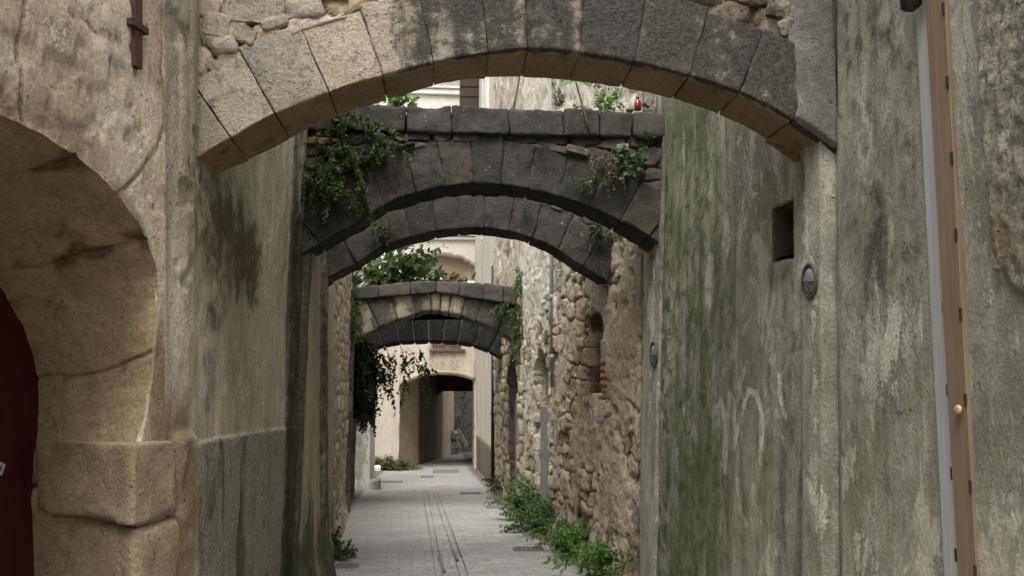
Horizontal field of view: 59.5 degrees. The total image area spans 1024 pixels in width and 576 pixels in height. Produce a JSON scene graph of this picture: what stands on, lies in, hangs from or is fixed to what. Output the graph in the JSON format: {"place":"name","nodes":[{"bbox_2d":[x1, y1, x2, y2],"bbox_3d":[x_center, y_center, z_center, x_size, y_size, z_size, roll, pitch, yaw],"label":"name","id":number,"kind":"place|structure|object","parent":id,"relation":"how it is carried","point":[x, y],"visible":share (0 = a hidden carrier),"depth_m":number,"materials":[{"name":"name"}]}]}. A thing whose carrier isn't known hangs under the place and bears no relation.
{"place":"outdoors","nodes":[
{"label":"outdoors","id":0,"kind":"place"},
{"bbox_2d":[334,452,604,575],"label":"street","id":1,"kind":"structure","parent":0,"point":[386,530],"depth_m":10.65,"materials":[{"name":"stone"}]},
{"bbox_2d":[0,0,179,575],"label":"building wall","id":2,"kind":"structure","parent":1,"relation":"on","point":[87,471],"depth_m":3.44,"materials":[{"name":"beige stone"}]},
{"bbox_2d":[0,287,38,575],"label":"door","id":3,"kind":"structure","parent":2,"relation":"in","point":[19,394],"depth_m":3.54,"materials":[{"name":"red paint"}]},
{"bbox_2d":[126,0,148,69],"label":"iron strap","id":4,"kind":"object","parent":2,"relation":"attached to","point":[139,29],"visible":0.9,"depth_m":3.46,"materials":[{"name":"brown metal"}]},
{"bbox_2d":[162,0,307,575],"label":"stained wall","id":5,"kind":"structure","parent":1,"relation":"on","point":[234,255],"depth_m":4.53,"materials":[{"name":"beige paint"}]},
{"bbox_2d":[195,0,837,172],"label":"stone arch","id":6,"kind":"structure","parent":5,"relation":"attached to","point":[273,73],"depth_m":4.32,"materials":[{"name":"beige stone"}]},
{"bbox_2d":[292,131,352,575],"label":"streaked wall","id":7,"kind":"structure","parent":1,"relation":"on","point":[320,501],"depth_m":7.64,"materials":[{"name":"beige paint"}]},
{"bbox_2d":[349,286,366,342],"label":"arch plant","id":8,"kind":"object","parent":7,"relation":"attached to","point":[358,315],"visible":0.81,"depth_m":12.90,"materials":[{"name":"green plant"}]},
{"bbox_2d":[331,525,358,558],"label":"weed clump","id":9,"kind":"object","parent":1,"relation":"on","point":[346,551],"visible":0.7,"depth_m":8.68,"materials":[{"name":"green plant"}]},
{"bbox_2d":[334,562,358,568],"bbox_3d":[-1.557,2.558,8.233,0.292,0.036,0.160,1,-7,-5],"label":"drain grate","id":10,"kind":"object","parent":1,"relation":"on","point":[345,565],"visible":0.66,"depth_m":8.20,"materials":[{"name":"metal"}]},
{"bbox_2d":[345,275,357,513],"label":"dark wall","id":11,"kind":"structure","parent":1,"relation":"on","point":[350,468],"depth_m":13.05,"materials":[{"name":"grey stone"}]},
{"bbox_2d":[353,337,392,436],"bbox_3d":[-2.375,1.452,14.495,0.931,1.874,2.037,1,-7,-5],"label":"hanging ivy","id":12,"kind":"object","parent":11,"relation":"hanging from","point":[367,373],"visible":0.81,"depth_m":14.20,"materials":[{"name":"green plant"}]},
{"bbox_2d":[366,320,502,359],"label":"stone arch","id":13,"kind":"structure","parent":11,"relation":"attached to","point":[447,332],"depth_m":15.38,"materials":[{"name":"grey stone"}]},
{"bbox_2d":[369,346,438,416],"bbox_3d":[-1.952,1.658,16.090,1.309,1.323,0.774,1,-7,-5],"label":"hanging ivy","id":14,"kind":"object","parent":13,"relation":"hanging from","point":[404,369],"visible":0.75,"depth_m":16.01,"materials":[{"name":"green plant"}]},
{"bbox_2d":[354,103,379,489],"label":"grey house","id":15,"kind":"structure","parent":1,"relation":"on","point":[365,459],"depth_m":17.18,"materials":[{"name":"paint"}]},
{"bbox_2d":[369,478,380,489],"bbox_3d":[-2.636,3.782,17.270,0.190,0.207,0.508,1,-7,-5],"label":"stone step","id":16,"kind":"object","parent":1,"relation":"on","point":[374,483],"visible":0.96,"depth_m":17.03,"materials":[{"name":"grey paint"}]},
{"bbox_2d":[375,465,380,470],"bbox_3d":[-3.544,4.697,23.301,0.288,0.184,0.205,1,-7,-5],"label":"white stone","id":17,"kind":"object","parent":1,"relation":"on","point":[377,467],"visible":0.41,"depth_m":23.21,"materials":[{"name":"white stone"}]},
{"bbox_2d":[375,454,424,470],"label":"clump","id":18,"kind":"object","parent":1,"relation":"on","point":[388,464],"visible":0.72,"depth_m":23.57,"materials":[{"name":"green plant"}]},
{"bbox_2d":[375,80,476,468],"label":"cream house","id":19,"kind":"structure","parent":1,"relation":"on","point":[413,427],"depth_m":24.71,"materials":[{"name":"paint"}]},
{"bbox_2d":[423,493,468,575],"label":"gutter channel","id":20,"kind":"object","parent":1,"relation":"on","point":[441,559],"visible":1,"depth_m":8.90,"materials":[{"name":"stone"}]},
{"bbox_2d":[433,470,459,472],"bbox_3d":[-1.687,4.694,22.893,0.670,0.036,0.800,1,-7,-5],"label":"manhole cover","id":21,"kind":"object","parent":1,"relation":"on","point":[445,471],"visible":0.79,"depth_m":22.79,"materials":[{"name":"metal"}]},
{"bbox_2d":[442,391,453,457],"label":"cream outbuilding","id":22,"kind":"structure","parent":1,"relation":"on","point":[448,413],"depth_m":29.07,"materials":[{"name":"beige paint"}]},
{"bbox_2d":[451,429,467,454],"bbox_3d":[-1.844,5.208,29.827,0.757,1.019,0.520,1,-7,-5],"label":"rounded stone","id":23,"kind":"object","parent":1,"relation":"on","point":[456,435],"visible":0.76,"depth_m":29.66,"materials":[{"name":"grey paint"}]},
{"bbox_2d":[454,391,472,452],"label":"stone house","id":24,"kind":"structure","parent":1,"relation":"on","point":[463,411],"depth_m":30.68,"materials":[{"name":"grey stone"}]},
{"bbox_2d":[460,492,480,493],"bbox_3d":[-0.749,3.697,16.111,0.372,0.036,0.140,1,-7,-5],"label":"manhole cover","id":25,"kind":"object","parent":1,"relation":"on","point":[470,492],"visible":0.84,"depth_m":16.09,"materials":[{"name":"metal"}]},
{"bbox_2d":[475,77,495,484],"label":"rendered house","id":26,"kind":"structure","parent":1,"relation":"on","point":[483,401],"depth_m":20.56,"materials":[{"name":"beige paint"}]},
{"bbox_2d":[460,79,478,106],"bbox_3d":[-0.892,-5.185,23.760,0.970,1.075,0.800,1,-7,-5],"label":"timber hoist box","id":27,"kind":"object","parent":26,"relation":"attached to","point":[469,92],"visible":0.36,"depth_m":23.33,"materials":[{"name":"brown wood"}]},
{"bbox_2d":[481,79,482,283],"bbox_3d":[-0.654,-2.602,21.461,0.177,6.700,0.177,1,-7,-5],"label":"downpipe","id":28,"kind":"object","parent":26,"relation":"attached to","point":[481,237],"visible":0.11,"depth_m":21.25,"materials":[{"name":"metal"}]},
{"bbox_2d":[491,265,494,477],"bbox_3d":[-0.362,1.609,16.958,0.082,4.100,0.082,1,-7,-5],"label":"downpipe","id":29,"kind":"object","parent":26,"relation":"attached to","point":[492,421],"visible":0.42,"depth_m":16.83,"materials":[{"name":"black metal"}]},
{"bbox_2d":[481,474,502,492],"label":"weed clump","id":30,"kind":"object","parent":1,"relation":"on","point":[492,481],"visible":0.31,"depth_m":15.76,"materials":[{"name":"green plant"}]},
{"bbox_2d":[486,496,501,498],"bbox_3d":[-0.298,3.551,15.120,0.268,0.036,0.240,1,-7,-5],"label":"manhole cover","id":31,"kind":"object","parent":1,"relation":"on","point":[496,497],"visible":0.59,"depth_m":15.13,"materials":[{"name":"metal"}]},
{"bbox_2d":[486,505,511,508],"bbox_3d":[-0.196,3.330,13.618,0.386,0.036,0.300,1,-7,-5],"label":"manhole cover","id":32,"kind":"object","parent":1,"relation":"on","point":[493,506],"visible":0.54,"depth_m":13.58,"materials":[{"name":"metal"}]},
{"bbox_2d":[493,75,524,502],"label":"rubble wall","id":33,"kind":"structure","parent":1,"relation":"on","point":[508,381],"depth_m":14.54,"materials":[{"name":"beige stone"}]},
{"bbox_2d":[351,281,518,344],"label":"stone arch","id":34,"kind":"structure","parent":33,"relation":"attached to","point":[389,305],"depth_m":13.29,"materials":[{"name":"grey stone"}]},
{"bbox_2d":[352,241,479,340],"bbox_3d":[-1.744,-0.376,14.199,2.123,2.443,2.082,4,-8,-31],"label":"fig shrub","id":35,"kind":"object","parent":34,"relation":"on","point":[387,272],"visible":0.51,"depth_m":13.89,"materials":[{"name":"green plant"}]},
{"bbox_2d":[489,302,513,321],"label":"arch plant","id":36,"kind":"object","parent":34,"relation":"attached to","point":[497,310],"visible":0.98,"depth_m":13.23,"materials":[{"name":"green plant"}]},
{"bbox_2d":[506,304,523,366],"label":"wall plant","id":37,"kind":"object","parent":33,"relation":"attached to","point":[515,340],"depth_m":13.04,"materials":[{"name":"green plant"}]},
{"bbox_2d":[483,469,541,521],"bbox_3d":[0.315,2.862,11.695,0.885,1.035,1.456,6,-9,-40],"label":"weed clump","id":38,"kind":"object","parent":1,"relation":"on","point":[516,501],"visible":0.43,"depth_m":11.80,"materials":[{"name":"green plant"}]},
{"bbox_2d":[499,478,555,534],"bbox_3d":[0.368,2.703,10.533,1.073,1.020,1.205,1,-7,-5],"label":"weed clump","id":39,"kind":"object","parent":1,"relation":"on","point":[546,508],"visible":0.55,"depth_m":10.38,"materials":[{"name":"green plant"}]},
{"bbox_2d":[513,546,543,550],"bbox_3d":[0.166,2.677,9.166,0.301,0.036,0.170,1,-7,-5],"label":"drain grate","id":40,"kind":"object","parent":1,"relation":"on","point":[527,548],"visible":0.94,"depth_m":9.15,"materials":[{"name":"metal"}]},
{"bbox_2d":[530,505,565,538],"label":"weed clump","id":41,"kind":"object","parent":1,"relation":"on","point":[548,524],"visible":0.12,"depth_m":9.96,"materials":[{"name":"green plant"}]},
{"bbox_2d":[526,500,600,565],"bbox_3d":[0.647,2.475,8.764,0.985,0.737,1.385,-1,-7,8],"label":"weed clump","id":42,"kind":"object","parent":1,"relation":"on","point":[566,532],"visible":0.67,"depth_m":8.64,"materials":[{"name":"green plant"}]},
{"bbox_2d":[519,77,643,575],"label":"rubble wall","id":43,"kind":"structure","parent":1,"relation":"on","point":[582,433],"depth_m":8.93,"materials":[{"name":"beige stone"}]},
{"bbox_2d":[326,195,613,286],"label":"stone arch","id":44,"kind":"structure","parent":43,"relation":"attached to","point":[558,233],"depth_m":8.15,"materials":[{"name":"grey stone"}]},
{"bbox_2d":[369,217,394,245],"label":"arch plant","id":45,"kind":"object","parent":44,"relation":"attached to","point":[381,228],"visible":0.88,"depth_m":7.94,"materials":[{"name":"green plant"}]},
{"bbox_2d":[522,205,531,213],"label":"arch plant","id":46,"kind":"object","parent":44,"relation":"attached to","point":[525,209],"visible":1,"depth_m":8.10,"materials":[{"name":"green plant"}]},
{"bbox_2d":[586,223,611,243],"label":"arch plant","id":47,"kind":"object","parent":44,"relation":"attached to","point":[592,230],"visible":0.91,"depth_m":8.11,"materials":[{"name":"green plant"}]},
{"bbox_2d":[512,76,520,108],"bbox_3d":[0.056,-2.094,9.139,0.036,1.703,3.433,0,-7,2],"label":"slanting cable","id":48,"kind":"object","parent":43,"relation":"attached to","point":[515,97],"visible":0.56,"depth_m":8.88,"materials":[{"name":"grey metal"}]},
{"bbox_2d":[512,266,522,296],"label":"wall plant","id":49,"kind":"object","parent":43,"relation":"attached to","point":[518,286],"depth_m":13.02,"materials":[{"name":"green plant"}]},
{"bbox_2d":[549,78,553,386],"bbox_3d":[0.463,-1.259,10.655,0.052,4.850,0.052,1,-7,-5],"label":"conduit","id":50,"kind":"object","parent":43,"relation":"attached to","point":[551,284],"visible":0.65,"depth_m":10.47,"materials":[{"name":"grey metal"}]},
{"bbox_2d":[553,261,562,283],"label":"wall plant","id":51,"kind":"object","parent":43,"relation":"attached to","point":[559,263],"depth_m":10.06,"materials":[{"name":"green plant"}]},
{"bbox_2d":[551,531,633,575],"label":"weed clump","id":52,"kind":"object","parent":1,"relation":"on","point":[598,556],"visible":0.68,"depth_m":7.68,"materials":[{"name":"green plant"}]},
{"bbox_2d":[639,92,664,575],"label":"plaster pier","id":53,"kind":"structure","parent":1,"relation":"on","point":[651,376],"depth_m":6.91,"materials":[{"name":"grey paint"}]},
{"bbox_2d":[302,104,664,256],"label":"stone arch","id":54,"kind":"structure","parent":53,"relation":"attached to","point":[538,155],"depth_m":6.88,"materials":[{"name":"stone"}]},
{"bbox_2d":[303,137,369,170],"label":"ivy","id":55,"kind":"object","parent":54,"relation":"attached to","point":[345,155],"visible":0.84,"depth_m":6.67,"materials":[{"name":"green plant"}]},
{"bbox_2d":[300,159,374,227],"bbox_3d":[-1.372,-0.695,6.618,0.720,0.545,0.336,1,-7,-5],"label":"ivy","id":56,"kind":"object","parent":54,"relation":"attached to","point":[325,187],"visible":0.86,"depth_m":6.61,"materials":[{"name":"green plant"}]},
{"bbox_2d":[313,110,416,178],"bbox_3d":[-1.102,-1.094,6.674,0.719,0.583,0.402,3,-7,-23],"label":"ivy","id":57,"kind":"object","parent":54,"relation":"attached to","point":[374,153],"visible":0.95,"depth_m":6.67,"materials":[{"name":"green plant"}]},
{"bbox_2d":[383,94,421,107],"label":"arch plant","id":58,"kind":"object","parent":54,"relation":"on","point":[395,101],"visible":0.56,"depth_m":7.24,"materials":[{"name":"green plant"}]},
{"bbox_2d":[550,82,564,110],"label":"arch plant","id":59,"kind":"object","parent":54,"relation":"on","point":[557,103],"visible":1,"depth_m":7.07,"materials":[{"name":"green plant"}]},
{"bbox_2d":[560,80,591,133],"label":"fig shoot","id":60,"kind":"object","parent":54,"relation":"on","point":[568,81],"visible":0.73,"depth_m":6.93,"materials":[{"name":"green plant"}]},
{"bbox_2d":[563,174,607,193],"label":"arch plant","id":61,"kind":"object","parent":54,"relation":"attached to","point":[594,179],"visible":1,"depth_m":6.83,"materials":[{"name":"green plant"}]},
{"bbox_2d":[572,85,619,111],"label":"arch plant","id":62,"kind":"object","parent":54,"relation":"on","point":[600,98],"visible":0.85,"depth_m":7.16,"materials":[{"name":"green plant"}]},
{"bbox_2d":[588,146,629,194],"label":"arch plant","id":63,"kind":"object","parent":54,"relation":"attached to","point":[611,164],"visible":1,"depth_m":6.84,"materials":[{"name":"green plant"}]},
{"bbox_2d":[604,101,651,111],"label":"arch plant","id":64,"kind":"object","parent":54,"relation":"on","point":[608,105],"visible":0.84,"depth_m":7.13,"materials":[{"name":"green plant"}]},
{"bbox_2d":[626,106,634,112],"bbox_3d":[0.940,-1.417,7.114,0.059,0.042,0.083,1,-7,-5],"label":"loose stone","id":65,"kind":"object","parent":54,"relation":"on","point":[631,109],"visible":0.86,"depth_m":7.08,"materials":[{"name":"beige stone"}]},
{"bbox_2d":[616,130,655,181],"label":"arch plant","id":66,"kind":"object","parent":54,"relation":"attached to","point":[635,157],"visible":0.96,"depth_m":6.86,"materials":[{"name":"green plant"}]},
{"bbox_2d":[634,96,640,110],"bbox_3d":[1.016,-1.492,7.250,0.060,0.112,0.060,1,-7,-5],"label":"red bottle","id":67,"kind":"object","parent":54,"relation":"on","point":[637,103],"visible":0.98,"depth_m":7.23,"materials":[{"name":"glass"}]},
{"bbox_2d":[642,96,653,108],"bbox_3d":[1.082,-1.478,7.134,0.090,0.094,0.073,1,-7,-5],"label":"loose stone","id":68,"kind":"object","parent":54,"relation":"on","point":[647,102],"visible":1,"depth_m":7.10,"materials":[{"name":"beige stone"}]},
{"bbox_2d":[649,341,657,367],"bbox_3d":[1.079,0.506,6.835,0.069,0.209,0.209,1,-7,-5],"label":"wall lamp","id":69,"kind":"object","parent":53,"relation":"attached to","point":[653,354],"visible":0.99,"depth_m":6.80,"materials":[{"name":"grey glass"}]},
{"bbox_2d":[656,0,839,575],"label":"mossy wall","id":70,"kind":"structure","parent":1,"relation":"on","point":[748,451],"depth_m":5.22,"materials":[{"name":"grey paint"}]},
{"bbox_2d":[801,263,817,298],"bbox_3d":[1.459,-0.036,4.403,0.069,0.179,0.179,1,-7,-5],"label":"wall lamp","id":71,"kind":"object","parent":70,"relation":"attached to","point":[809,280],"visible":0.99,"depth_m":4.38,"materials":[{"name":"grey glass"}]},
{"bbox_2d":[835,0,1023,575],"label":"plaster wall","id":72,"kind":"structure","parent":1,"relation":"on","point":[890,520],"depth_m":3.50,"materials":[{"name":"grey paint"}]},
{"bbox_2d":[900,0,921,11],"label":"cable bracket","id":73,"kind":"object","parent":72,"relation":"attached to","point":[909,5],"visible":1,"depth_m":3.41,"materials":[{"name":"black metal"}]},
{"bbox_2d":[916,0,979,575],"bbox_3d":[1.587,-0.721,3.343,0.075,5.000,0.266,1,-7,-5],"label":"door","id":74,"kind":"structure","parent":72,"relation":"attached to","point":[947,280],"depth_m":3.23,"materials":[{"name":"beige paint"}]},
{"bbox_2d":[954,405,961,413],"bbox_3d":[1.554,0.423,3.118,0.021,0.032,0.039,1,-7,-5],"label":"door knob","id":75,"kind":"object","parent":74,"relation":"attached to","point":[957,409],"visible":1,"depth_m":3.11,"materials":[{"name":"metal"}]}
]}

